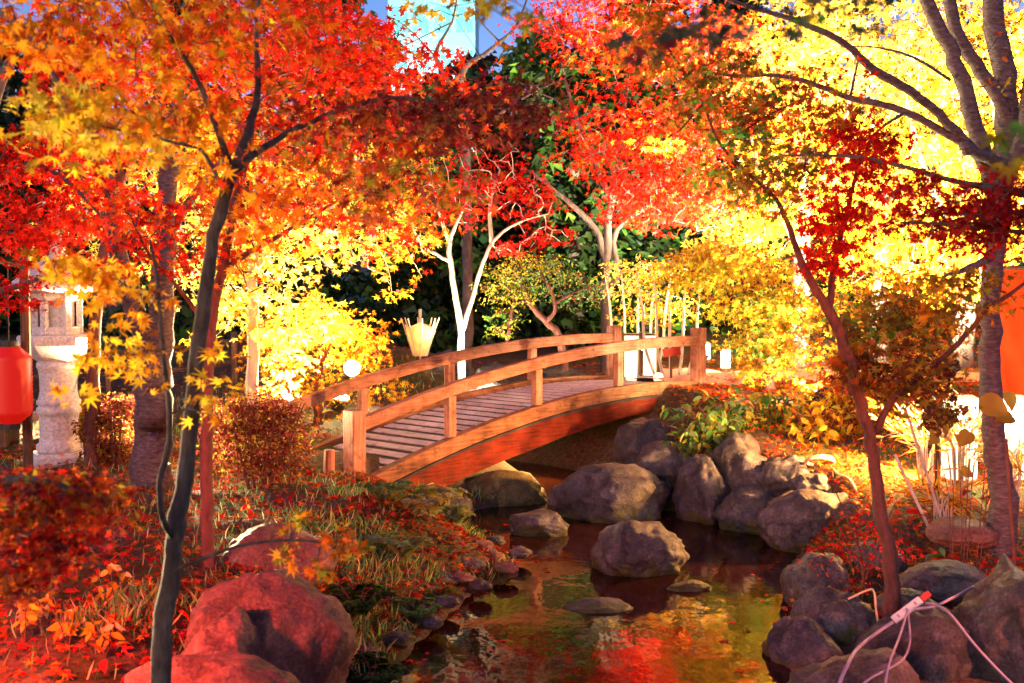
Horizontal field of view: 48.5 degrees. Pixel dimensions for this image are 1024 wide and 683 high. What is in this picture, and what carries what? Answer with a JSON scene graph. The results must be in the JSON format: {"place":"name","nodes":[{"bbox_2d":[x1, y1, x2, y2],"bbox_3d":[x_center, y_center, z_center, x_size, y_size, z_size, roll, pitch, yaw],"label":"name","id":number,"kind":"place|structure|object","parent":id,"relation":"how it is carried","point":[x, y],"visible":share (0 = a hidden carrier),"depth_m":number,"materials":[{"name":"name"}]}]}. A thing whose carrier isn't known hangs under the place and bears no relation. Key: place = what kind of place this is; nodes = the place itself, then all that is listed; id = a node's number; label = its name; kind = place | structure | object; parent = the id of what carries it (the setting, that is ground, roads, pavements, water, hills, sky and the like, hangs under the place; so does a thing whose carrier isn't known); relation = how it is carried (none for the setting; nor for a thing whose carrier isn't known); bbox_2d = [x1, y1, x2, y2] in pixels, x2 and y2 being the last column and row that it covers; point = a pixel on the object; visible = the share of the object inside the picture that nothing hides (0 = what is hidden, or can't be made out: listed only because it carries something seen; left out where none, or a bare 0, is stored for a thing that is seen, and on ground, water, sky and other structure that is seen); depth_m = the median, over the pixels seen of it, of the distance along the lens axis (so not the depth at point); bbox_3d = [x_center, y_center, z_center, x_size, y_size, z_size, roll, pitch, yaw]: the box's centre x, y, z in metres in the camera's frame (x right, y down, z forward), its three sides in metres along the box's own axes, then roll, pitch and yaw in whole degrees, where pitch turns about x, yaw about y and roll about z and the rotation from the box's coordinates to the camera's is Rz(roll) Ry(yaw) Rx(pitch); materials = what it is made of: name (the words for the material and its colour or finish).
{"place":"outdoors","nodes":[
{"label":"outdoors","id":0,"kind":"place"},
{"bbox_2d":[0,263,1023,682],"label":"ground","id":1,"kind":"structure","parent":0,"point":[586,447],"depth_m":8.80,"materials":[{"name":"plant"}]},
{"bbox_2d":[0,256,33,474],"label":"lantern post","id":2,"kind":"object","parent":1,"relation":"on","point":[25,338],"visible":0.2,"depth_m":9.20,"materials":[{"name":"brown wood"}]},
{"bbox_2d":[0,264,33,429],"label":"hanging red lantern","id":3,"kind":"object","parent":2,"relation":"hanging from","point":[16,389],"visible":1,"depth_m":8.92,"materials":[{"name":"red"}]},
{"bbox_2d":[0,90,38,330],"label":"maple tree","id":4,"kind":"object","parent":1,"relation":"on","point":[7,258],"visible":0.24,"depth_m":24.06,"materials":[{"name":"red plant"}]},
{"bbox_2d":[0,30,82,313],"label":"pine tree","id":5,"kind":"object","parent":1,"relation":"on","point":[13,83],"visible":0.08,"depth_m":29.57,"materials":[{"name":"plant"}]},
{"bbox_2d":[9,233,92,468],"bbox_3d":[-4.037,0.097,10.115,0.777,2.120,0.793,0,3,0],"label":"stone lantern","id":6,"kind":"object","parent":1,"relation":"on","point":[56,334],"visible":0.69,"depth_m":9.97,"materials":[{"name":"stone"}]},
{"bbox_2d":[46,605,77,645],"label":"young plant","id":7,"kind":"object","parent":1,"relation":"on","point":[69,628],"visible":0.97,"depth_m":4.97,"materials":[{"name":"orange plant"}]},
{"bbox_2d":[0,453,144,614],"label":"bush","id":8,"kind":"object","parent":1,"relation":"on","point":[75,505],"visible":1,"depth_m":3.07,"materials":[{"name":"red plant"}]},
{"bbox_2d":[0,13,156,333],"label":"tree","id":9,"kind":"object","parent":1,"relation":"on","point":[14,315],"visible":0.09,"depth_m":25.51,"materials":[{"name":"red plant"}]},
{"bbox_2d":[0,0,168,323],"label":"lacy red maple","id":10,"kind":"object","parent":1,"relation":"on","point":[74,223],"visible":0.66,"depth_m":7.11,"materials":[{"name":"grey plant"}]},
{"bbox_2d":[79,617,124,656],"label":"young plant","id":11,"kind":"object","parent":1,"relation":"on","point":[107,629],"visible":0.91,"depth_m":4.89,"materials":[{"name":"orange plant"}]},
{"bbox_2d":[71,391,135,469],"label":"azalea bush","id":12,"kind":"object","parent":1,"relation":"on","point":[116,417],"visible":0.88,"depth_m":9.63,"materials":[{"name":"brown plant"}]},
{"bbox_2d":[42,55,237,492],"bbox_3d":[-2.763,-0.367,8.813,1.001,3.668,1.896,2,3,33],"label":"cherry tree","id":13,"kind":"object","parent":1,"relation":"on","point":[150,424],"visible":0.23,"depth_m":8.72,"materials":[{"name":"brown plant"}]},
{"bbox_2d":[32,326,279,395],"bbox_3d":[-5.189,0.322,14.758,4.292,1.081,0.132,0,3,-5],"label":"rail fence","id":14,"kind":"object","parent":1,"relation":"on","point":[232,362],"visible":0.14,"depth_m":14.84,"materials":[{"name":"brown wood"}]},
{"bbox_2d":[67,0,303,345],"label":"evergreen tree","id":15,"kind":"object","parent":1,"relation":"on","point":[184,324],"visible":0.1,"depth_m":23.45,"materials":[{"name":"yellow plant"}]},
{"bbox_2d":[4,0,414,468],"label":"orange maple","id":16,"kind":"object","parent":1,"relation":"on","point":[92,375],"visible":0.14,"depth_m":9.56,"materials":[{"name":"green plant"}]},
{"bbox_2d":[124,650,299,682],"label":"boulder","id":17,"kind":"object","parent":1,"relation":"on","point":[222,666],"visible":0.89,"depth_m":4.35,"materials":[{"name":"stone"}]},
{"bbox_2d":[180,605,267,660],"bbox_3d":[-1.213,1.409,4.821,0.418,0.584,0.498,0,3,0],"label":"boulder","id":18,"kind":"object","parent":1,"relation":"on","point":[234,628],"visible":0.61,"depth_m":4.71,"materials":[{"name":"stone"}]},
{"bbox_2d":[29,10,453,419],"bbox_3d":[-2.207,-1.879,11.220,5.379,5.915,2.778,0,3,0],"label":"pale gold maple","id":19,"kind":"object","parent":1,"relation":"on","point":[253,346],"visible":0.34,"depth_m":10.94,"materials":[{"name":"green plant"}]},
{"bbox_2d":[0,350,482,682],"bbox_3d":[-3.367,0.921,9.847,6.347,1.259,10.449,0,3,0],"label":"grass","id":20,"kind":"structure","parent":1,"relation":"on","point":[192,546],"depth_m":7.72,"materials":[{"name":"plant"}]},
{"bbox_2d":[0,431,510,682],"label":"fallen leaves","id":21,"kind":"object","parent":1,"relation":"on","point":[55,668],"visible":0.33,"depth_m":7.25,"materials":[{"name":"red plant"}]},
{"bbox_2d":[195,384,326,489],"bbox_3d":[-2.014,0.785,9.064,1.109,0.891,0.890,0,3,0],"label":"azalea bush","id":22,"kind":"object","parent":1,"relation":"on","point":[254,431],"visible":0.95,"depth_m":8.93,"materials":[{"name":"brown plant"}]},
{"bbox_2d":[184,569,357,682],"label":"boulder","id":23,"kind":"object","parent":1,"relation":"on","point":[305,631],"visible":0.73,"depth_m":4.96,"materials":[{"name":"stone"}]},
{"bbox_2d":[220,523,338,584],"bbox_3d":[-1.372,1.307,6.654,0.719,0.479,0.586,0,3,0],"label":"boulder","id":24,"kind":"object","parent":1,"relation":"on","point":[253,554],"visible":0.3,"depth_m":6.50,"materials":[{"name":"stone"}]},
{"bbox_2d":[46,478,515,673],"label":"grass","id":25,"kind":"structure","parent":1,"relation":"on","point":[127,601],"depth_m":6.50,"materials":[{"name":"plant"}]},
{"bbox_2d":[88,0,509,573],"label":"red maple","id":26,"kind":"object","parent":1,"relation":"on","point":[226,263],"visible":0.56,"depth_m":6.38,"materials":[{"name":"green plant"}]},
{"bbox_2d":[0,0,600,682],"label":"young maple","id":27,"kind":"object","parent":1,"relation":"on","point":[438,114],"visible":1,"depth_m":3.59,"materials":[{"name":"orange plant"}]},
{"bbox_2d":[209,0,426,341],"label":"evergreen tree","id":28,"kind":"object","parent":1,"relation":"on","point":[327,288],"visible":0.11,"depth_m":24.55,"materials":[{"name":"green plant"}]},
{"bbox_2d":[225,292,414,424],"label":"weeping gold maple","id":29,"kind":"object","parent":1,"relation":"on","point":[318,382],"visible":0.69,"depth_m":12.13,"materials":[{"name":"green plant"}]},
{"bbox_2d":[324,580,399,618],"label":"fern","id":30,"kind":"object","parent":1,"relation":"on","point":[359,605],"visible":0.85,"depth_m":6.39,"materials":[{"name":"green plant"}]},
{"bbox_2d":[347,651,415,682],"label":"fern","id":31,"kind":"object","parent":1,"relation":"on","point":[397,670],"visible":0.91,"depth_m":5.68,"materials":[{"name":"green plant"}]},
{"bbox_2d":[361,531,432,558],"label":"fern","id":32,"kind":"object","parent":1,"relation":"on","point":[396,544],"visible":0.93,"depth_m":7.29,"materials":[{"name":"green plant"}]},
{"bbox_2d":[389,596,444,622],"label":"fern","id":33,"kind":"object","parent":1,"relation":"on","point":[416,612],"visible":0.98,"depth_m":6.70,"materials":[{"name":"green plant"}]},
{"bbox_2d":[400,309,439,358],"bbox_3d":[-1.164,0.033,14.416,0.469,0.885,0.469,-2,3,-34],"label":"umbrella lamp","id":34,"kind":"object","parent":1,"relation":"on","point":[419,335],"visible":0.97,"depth_m":14.30,"materials":[{"name":"paper"}]},
{"bbox_2d":[377,482,471,519],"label":"fern","id":35,"kind":"object","parent":1,"relation":"on","point":[434,502],"visible":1,"depth_m":8.01,"materials":[{"name":"green plant"}]},
{"bbox_2d":[320,81,535,353],"bbox_3d":[-1.593,-2.207,21.880,4.308,5.569,3.271,0,3,0],"label":"evergreen tree","id":36,"kind":"object","parent":1,"relation":"on","point":[433,289],"visible":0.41,"depth_m":21.43,"materials":[{"name":"green plant"}]},
{"bbox_2d":[360,50,505,281],"bbox_3d":[-2.154,-4.333,31.920,4.954,7.637,4.142,0,3,0],"label":"pine tree","id":37,"kind":"object","parent":1,"relation":"on","point":[490,58],"visible":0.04,"depth_m":31.27,"materials":[{"name":"plant"}]},
{"bbox_2d":[388,0,478,246],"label":"tower building","id":38,"kind":"structure","parent":1,"relation":"on","point":[458,37],"depth_m":69.21,"materials":[{"name":"white glass"}]},
{"bbox_2d":[384,0,573,364],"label":"bare tree","id":39,"kind":"object","parent":1,"relation":"on","point":[467,268],"visible":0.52,"depth_m":16.37,"materials":[{"name":"grey plant"}]},
{"bbox_2d":[258,325,705,486],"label":"arched bridge","id":40,"kind":"structure","parent":1,"relation":"on","point":[448,432],"depth_m":11.32,"materials":[{"name":"brown wood"}]},
{"bbox_2d":[405,139,577,379],"bbox_3d":[-0.239,-0.937,14.301,2.272,3.281,1.269,-1,3,-14],"label":"white barked maple","id":41,"kind":"object","parent":1,"relation":"on","point":[501,249],"visible":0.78,"depth_m":14.18,"materials":[{"name":"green plant"}]},
{"bbox_2d":[33,343,978,453],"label":"fallen leaves","id":42,"kind":"object","parent":1,"relation":"on","point":[584,365],"visible":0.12,"depth_m":15.27,"materials":[{"name":"orange plant"}]},
{"bbox_2d":[466,469,547,506],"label":"boulder","id":43,"kind":"object","parent":1,"relation":"on","point":[513,488],"visible":0.65,"depth_m":10.58,"materials":[{"name":"stone"}]},
{"bbox_2d":[458,30,564,280],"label":"pine tree","id":44,"kind":"object","parent":1,"relation":"on","point":[517,55],"visible":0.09,"depth_m":29.30,"materials":[{"name":"green plant"}]},
{"bbox_2d":[390,72,633,342],"bbox_3d":[-0.051,-2.499,23.799,5.218,6.298,3.760,0,3,0],"label":"evergreen tree","id":45,"kind":"object","parent":1,"relation":"on","point":[517,231],"visible":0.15,"depth_m":23.50,"materials":[{"name":"green plant"}]},
{"bbox_2d":[470,251,611,370],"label":"green azalea tree","id":46,"kind":"object","parent":1,"relation":"on","point":[544,319],"visible":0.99,"depth_m":14.47,"materials":[{"name":"green plant"}]},
{"bbox_2d":[497,41,718,349],"bbox_3d":[1.710,-2.490,20.998,4.094,6.086,3.286,0,3,0],"label":"evergreen tree","id":47,"kind":"object","parent":1,"relation":"on","point":[583,249],"visible":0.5,"depth_m":20.51,"materials":[{"name":"green plant"}]},
{"bbox_2d":[547,462,671,524],"bbox_3d":[0.894,1.401,10.213,1.023,0.671,0.942,2,3,41],"label":"boulder","id":48,"kind":"object","parent":1,"relation":"on","point":[614,493],"visible":0.77,"depth_m":9.88,"materials":[{"name":"stone"}]},
{"bbox_2d":[590,248,676,373],"bbox_3d":[1.605,-0.280,15.060,1.157,1.907,1.040,0,3,0],"label":"thin shrub","id":49,"kind":"object","parent":1,"relation":"on","point":[638,307],"visible":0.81,"depth_m":14.98,"materials":[{"name":"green plant"}]},
{"bbox_2d":[622,332,660,379],"bbox_3d":[1.653,0.290,14.728,0.517,0.822,0.160,0,3,0],"label":"box lantern","id":50,"kind":"object","parent":1,"relation":"on","point":[629,361],"visible":0.48,"depth_m":14.66,"materials":[{"name":"white"}]},
{"bbox_2d":[497,0,791,371],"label":"scarlet maple","id":51,"kind":"object","parent":1,"relation":"on","point":[676,198],"visible":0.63,"depth_m":15.30,"materials":[{"name":"red plant"}]},
{"bbox_2d":[613,417,675,463],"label":"boulder","id":52,"kind":"object","parent":1,"relation":"on","point":[632,437],"visible":0.46,"depth_m":11.05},
{"bbox_2d":[545,0,750,333],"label":"evergreen tree","id":53,"kind":"object","parent":1,"relation":"on","point":[653,238],"visible":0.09,"depth_m":23.45,"materials":[{"name":"yellow plant"}]},
{"bbox_2d":[616,257,709,375],"bbox_3d":[1.960,-0.212,14.649,1.113,1.738,1.002,1,3,25],"label":"thin shrub","id":54,"kind":"object","parent":1,"relation":"on","point":[670,304],"visible":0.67,"depth_m":14.59,"materials":[{"name":"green plant"}]},
{"bbox_2d":[634,441,692,483],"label":"boulder","id":55,"kind":"object","parent":1,"relation":"on","point":[667,461],"visible":0.52,"depth_m":10.53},
{"bbox_2d":[672,454,731,524],"bbox_3d":[1.693,1.399,10.051,0.545,0.790,0.819,0,3,0],"label":"boulder","id":56,"kind":"object","parent":1,"relation":"on","point":[702,490],"visible":0.62,"depth_m":9.80,"materials":[{"name":"stone"}]},
{"bbox_2d":[660,384,763,458],"bbox_3d":[1.879,0.766,10.609,1.018,0.728,0.893,0,3,0],"label":"leafy shrub","id":57,"kind":"object","parent":1,"relation":"on","point":[699,433],"visible":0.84,"depth_m":10.47,"materials":[{"name":"green plant"}]},
{"bbox_2d":[708,431,766,490],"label":"boulder","id":58,"kind":"object","parent":1,"relation":"on","point":[738,459],"visible":0.33,"depth_m":9.91,"materials":[{"name":"stone"}]},
{"bbox_2d":[455,0,1023,184],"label":"overhanging maple","id":59,"kind":"object","parent":1,"relation":"on","point":[713,38],"visible":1,"depth_m":1.96,"materials":[{"name":"yellow plant"}]},
{"bbox_2d":[713,484,774,534],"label":"boulder","id":60,"kind":"object","parent":1,"relation":"on","point":[738,509],"visible":0.53,"depth_m":9.40,"materials":[{"name":"stone"}]},
{"bbox_2d":[640,235,852,390],"bbox_3d":[2.651,-0.229,12.434,2.542,1.872,1.853,0,3,0],"label":"yellow maple","id":61,"kind":"object","parent":1,"relation":"on","point":[778,315],"visible":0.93,"depth_m":12.26,"materials":[{"name":"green plant"}]},
{"bbox_2d":[658,0,842,332],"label":"evergreen tree","id":62,"kind":"object","parent":1,"relation":"on","point":[721,161],"visible":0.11,"depth_m":23.44,"materials":[{"name":"yellow plant"}]},
{"bbox_2d":[716,390,815,430],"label":"leafy shrub","id":63,"kind":"object","parent":1,"relation":"on","point":[763,417],"visible":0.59,"depth_m":10.82,"materials":[{"name":"green plant"}]},
{"bbox_2d":[756,455,809,497],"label":"boulder","id":64,"kind":"object","parent":1,"relation":"on","point":[777,475],"visible":0.42,"depth_m":9.47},
{"bbox_2d":[681,0,908,366],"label":"yellow tree","id":65,"kind":"object","parent":1,"relation":"on","point":[797,56],"visible":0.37,"depth_m":16.13,"materials":[{"name":"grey plant"}]},
{"bbox_2d":[761,615,843,666],"bbox_3d":[1.595,1.686,6.216,0.422,0.346,0.528,0,3,0],"label":"boulder","id":66,"kind":"object","parent":1,"relation":"on","point":[802,640],"visible":0.62,"depth_m":6.13,"materials":[{"name":"stone"}]},
{"bbox_2d":[756,489,849,552],"bbox_3d":[2.385,1.464,8.964,0.939,0.651,0.832,0,3,0],"label":"boulder","id":67,"kind":"object","parent":1,"relation":"on","point":[792,521],"visible":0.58,"depth_m":8.69,"materials":[{"name":"stone"}]},
{"bbox_2d":[789,473,831,492],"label":"boulder","id":68,"kind":"object","parent":1,"relation":"on","point":[815,481],"visible":0.61,"depth_m":9.16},
{"bbox_2d":[599,0,1023,617],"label":"leaning maple","id":69,"kind":"object","parent":1,"relation":"on","point":[853,368],"visible":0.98,"depth_m":5.97,"materials":[{"name":"red plant"}]},
{"bbox_2d":[779,552,850,603],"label":"boulder","id":70,"kind":"object","parent":1,"relation":"on","point":[797,580],"visible":0.45,"depth_m":7.14,"materials":[{"name":"stone"}]},
{"bbox_2d":[776,395,873,444],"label":"leafy shrub","id":71,"kind":"object","parent":1,"relation":"on","point":[814,429],"visible":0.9,"depth_m":10.25,"materials":[{"name":"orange plant"}]},
{"bbox_2d":[790,585,880,643],"bbox_3d":[1.896,1.807,6.580,0.606,0.744,0.632,0,3,0],"label":"boulder","id":72,"kind":"object","parent":1,"relation":"on","point":[839,616],"visible":0.3,"depth_m":6.46,"materials":[{"name":"stone"}]},
{"bbox_2d":[657,375,1023,618],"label":"fallen leaves","id":73,"kind":"object","parent":1,"relation":"on","point":[859,472],"visible":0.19,"depth_m":9.47,"materials":[{"name":"orange plant"}]},
{"bbox_2d":[674,423,1023,615],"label":"grass","id":74,"kind":"structure","parent":1,"relation":"on","point":[863,490],"depth_m":8.60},
{"bbox_2d":[762,0,940,313],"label":"tree","id":75,"kind":"object","parent":1,"relation":"on","point":[821,286],"visible":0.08,"depth_m":25.29,"materials":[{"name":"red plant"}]},
{"bbox_2d":[683,0,1023,558],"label":"cherry tree","id":76,"kind":"object","parent":1,"relation":"on","point":[999,87],"visible":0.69,"depth_m":7.29,"materials":[{"name":"brown plant"}]},
{"bbox_2d":[787,647,919,682],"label":"boulder","id":77,"kind":"object","parent":1,"relation":"on","point":[865,664],"visible":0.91,"depth_m":5.32,"materials":[{"name":"stone"}]},
{"bbox_2d":[781,314,925,440],"bbox_3d":[3.254,0.408,10.763,1.419,1.341,1.256,0,3,0],"label":"gold bush","id":78,"kind":"object","parent":1,"relation":"on","point":[845,399],"visible":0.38,"depth_m":10.66,"materials":[{"name":"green plant"}]},
{"bbox_2d":[798,490,935,602],"bbox_3d":[2.124,1.296,6.695,0.717,0.810,0.579,2,4,43],"label":"red leaved shrub","id":79,"kind":"object","parent":1,"relation":"on","point":[864,577],"visible":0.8,"depth_m":6.75,"materials":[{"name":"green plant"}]},
{"bbox_2d":[771,0,983,362],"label":"yellow tree","id":80,"kind":"object","parent":1,"relation":"on","point":[883,248],"visible":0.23,"depth_m":17.02,"materials":[{"name":"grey plant"}]},
{"bbox_2d":[848,541,906,577],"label":"boulder","id":81,"kind":"object","parent":1,"relation":"on","point":[877,562],"visible":0.31,"depth_m":7.26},
{"bbox_2d":[818,250,981,403],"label":"orange maple","id":82,"kind":"object","parent":1,"relation":"on","point":[898,279],"visible":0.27,"depth_m":11.31,"materials":[{"name":"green plant"}]},
{"bbox_2d":[780,154,1023,269],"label":"crimson maple","id":83,"kind":"object","parent":1,"relation":"on","point":[976,215],"visible":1,"depth_m":5.10,"materials":[{"name":"red plant"}]},
{"bbox_2d":[849,599,978,682],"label":"boulder","id":84,"kind":"object","parent":1,"relation":"on","point":[941,649],"visible":0.52,"depth_m":5.75,"materials":[{"name":"stone"}]},
{"bbox_2d":[855,393,980,486],"bbox_3d":[3.119,0.731,8.667,1.086,0.847,0.959,0,3,0],"label":"reed clump","id":85,"kind":"object","parent":1,"relation":"on","point":[922,445],"visible":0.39,"depth_m":8.65,"materials":[{"name":"beige plant"}]},
{"bbox_2d":[822,11,1023,324],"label":"evergreen tree","id":86,"kind":"object","parent":1,"relation":"on","point":[897,221],"visible":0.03,"depth_m":24.59,"materials":[{"name":"yellow plant"}]},
{"bbox_2d":[889,458,989,519],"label":"reed clump","id":87,"kind":"object","parent":1,"relation":"on","point":[929,499],"visible":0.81,"depth_m":7.89,"materials":[{"name":"brown plant"}]},
{"bbox_2d":[859,0,1023,369],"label":"yellow tree","id":88,"kind":"object","parent":1,"relation":"on","point":[967,165],"visible":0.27,"depth_m":15.67,"materials":[{"name":"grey plant"}]},
{"bbox_2d":[899,559,986,606],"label":"boulder","id":89,"kind":"object","parent":1,"relation":"on","point":[941,580],"visible":0.63,"depth_m":6.62,"materials":[{"name":"stone"}]},
{"bbox_2d":[884,388,1023,500],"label":"reed clump","id":90,"kind":"object","parent":1,"relation":"on","point":[961,457],"visible":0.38,"depth_m":8.38,"materials":[{"name":"beige plant"}]},
{"bbox_2d":[940,393,978,485],"bbox_3d":[3.557,0.818,9.046,0.296,0.801,0.296,0,3,0],"label":"paper lantern","id":91,"kind":"object","parent":1,"relation":"on","point":[971,398],"visible":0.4,"depth_m":8.95,"materials":[{"name":"white"}]},
{"bbox_2d":[924,516,1001,550],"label":"boulder","id":92,"kind":"object","parent":1,"relation":"on","point":[937,531],"visible":0.89,"depth_m":7.31,"materials":[{"name":"stone"}]},
{"bbox_2d":[929,391,1016,568],"bbox_3d":[2.813,0.945,6.983,0.590,1.281,0.208,0,3,-7],"label":"heart leaved plant","id":93,"kind":"object","parent":1,"relation":"on","point":[993,404],"visible":0.88,"depth_m":6.97,"materials":[{"name":"brown plant"}]},
{"bbox_2d":[933,429,1023,508],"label":"reed clump","id":94,"kind":"object","parent":1,"relation":"on","point":[1017,467],"visible":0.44,"depth_m":8.15,"materials":[{"name":"yellow plant"}]},
{"bbox_2d":[946,0,1023,260],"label":"yellow tree","id":95,"kind":"object","parent":1,"relation":"on","point":[1018,35],"visible":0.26,"depth_m":14.91,"materials":[{"name":"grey plant"}]},
{"bbox_2d":[950,554,1023,682],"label":"boulder","id":96,"kind":"object","parent":1,"relation":"on","point":[988,612],"visible":0.74,"depth_m":5.64,"materials":[{"name":"stone"}]},
{"bbox_2d":[982,266,1023,442],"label":"cloth screen","id":97,"kind":"object","parent":1,"relation":"on","point":[1012,357],"visible":0.34,"depth_m":9.91,"materials":[{"name":"orange fabric"}]},
{"bbox_2d":[1003,394,1023,482],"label":"paper lantern","id":98,"kind":"object","parent":1,"relation":"on","point":[1015,428],"visible":0.16,"depth_m":8.93,"materials":[{"name":"white"}]},
{"bbox_2d":[0,0,1023,266],"label":"sky","id":99,"kind":"structure","parent":0,"point":[486,40],"materials":[{"name":"blue"}]},
{"bbox_2d":[390,460,798,682],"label":"water","id":100,"kind":"structure","parent":0,"point":[658,633],"depth_m":6.91,"materials":[{"name":"brown liquid"}]},
{"bbox_2d":[509,508,568,536],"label":"boulder","id":101,"kind":"object","parent":100,"relation":"in","point":[542,522],"visible":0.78,"depth_m":9.25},
{"bbox_2d":[563,597,632,613],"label":"boulder","id":102,"kind":"object","parent":100,"relation":"in","point":[598,605],"visible":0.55,"depth_m":7.11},
{"bbox_2d":[590,520,689,576],"bbox_3d":[0.928,1.544,8.189,0.726,0.556,0.565,0,3,0],"label":"boulder","id":103,"kind":"object","parent":100,"relation":"in","point":[632,548],"visible":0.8,"depth_m":7.97,"materials":[{"name":"stone"}]},
{"bbox_2d":[623,368,978,384],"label":"path","id":104,"kind":"structure","parent":0,"point":[683,376],"depth_m":14.24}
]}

